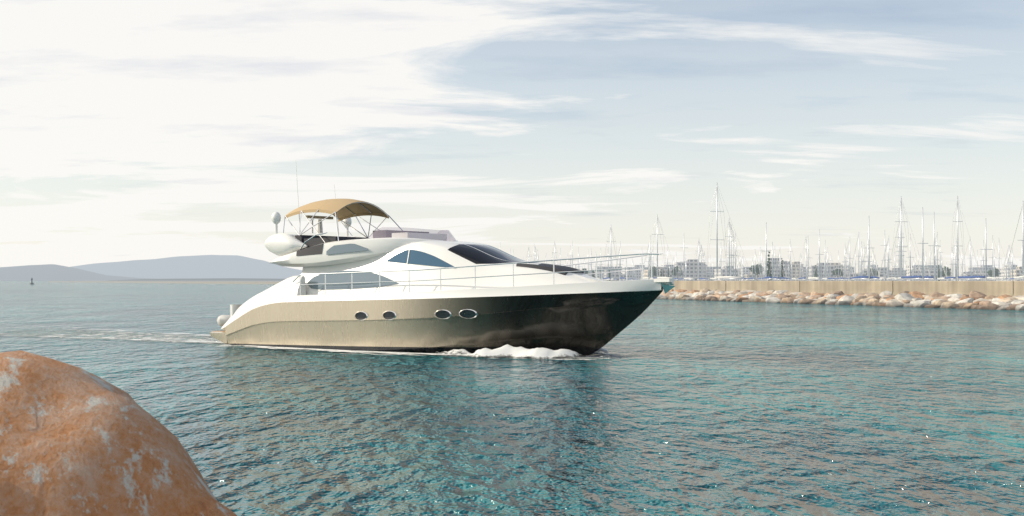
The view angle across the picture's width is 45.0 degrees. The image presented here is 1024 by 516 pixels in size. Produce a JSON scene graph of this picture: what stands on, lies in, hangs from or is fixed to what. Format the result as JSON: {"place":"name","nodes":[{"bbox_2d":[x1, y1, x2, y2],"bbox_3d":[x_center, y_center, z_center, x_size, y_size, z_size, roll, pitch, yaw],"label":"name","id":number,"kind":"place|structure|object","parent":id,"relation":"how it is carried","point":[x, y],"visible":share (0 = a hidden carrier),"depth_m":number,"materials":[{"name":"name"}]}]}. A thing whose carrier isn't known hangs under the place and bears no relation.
{"place":"outdoors","nodes":[
{"label":"outdoors","id":0,"kind":"place"},
{"bbox_2d":[0,255,301,280],"bbox_3d":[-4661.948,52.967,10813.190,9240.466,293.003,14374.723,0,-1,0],"label":"distant hills","id":1,"kind":"structure","parent":0,"point":[213,268],"depth_m":13097.16,"materials":[{"name":"grey"}]},
{"bbox_2d":[0,281,1023,515],"bbox_3d":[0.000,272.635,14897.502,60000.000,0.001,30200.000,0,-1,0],"label":"sea water","id":2,"kind":"structure","parent":0,"point":[667,407],"depth_m":20.91,"materials":[{"name":"liquid"}]},
{"bbox_2d":[0,350,236,515],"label":"boulder","id":3,"kind":"object","parent":2,"relation":"on","point":[76,441],"visible":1,"depth_m":3.34,"materials":[{"name":"orange stone"}]},
{"bbox_2d":[0,329,598,356],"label":"wake foam","id":4,"kind":"object","parent":2,"relation":"on","point":[400,353],"visible":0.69,"depth_m":39.33,"materials":[{"name":"white"}]},
{"bbox_2d":[210,170,674,356],"bbox_3d":[-2.425,0.100,39.202,17.314,7.100,4.829,-2,-2,37],"label":"yacht","id":5,"kind":"object","parent":2,"relation":"on","point":[402,291],"visible":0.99,"depth_m":37.25,"materials":[{"name":"painted fiberglass"},{"name":"tinted glass"},{"name":"metal"}]},
{"bbox_2d":[442,344,608,358],"bbox_3d":[0.894,2.689,36.552,5.252,0.420,4.758,-1,-1,37],"label":"bow wave foam","id":6,"kind":"object","parent":2,"relation":"on","point":[515,352],"visible":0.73,"depth_m":35.21,"materials":[{"name":"white"}]},
{"bbox_2d":[48,258,1021,283],"bbox_3d":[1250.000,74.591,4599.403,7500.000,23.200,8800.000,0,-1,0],"label":"city buildings","id":7,"kind":"structure","parent":2,"relation":"on","point":[692,266],"depth_m":1044.08,"materials":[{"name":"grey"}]},
{"bbox_2d":[513,182,1023,280],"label":"sailboats","id":8,"kind":"object","parent":2,"relation":"on","point":[868,277],"visible":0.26,"depth_m":271.76,"materials":[{"name":"white"}]},
{"bbox_2d":[656,281,1023,310],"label":"breakwater","id":9,"kind":"object","parent":2,"relation":"on","point":[997,295],"visible":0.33,"depth_m":112.69,"materials":[{"name":"stone"}]},
{"bbox_2d":[0,0,1023,280],"label":"sky","id":10,"kind":"structure","parent":0,"point":[130,130],"materials":[{"name":"white"}]},
{"bbox_2d":[583,252,1000,280],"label":"buildings","id":11,"kind":"structure","parent":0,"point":[782,274],"depth_m":879.06,"materials":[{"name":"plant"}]}
]}

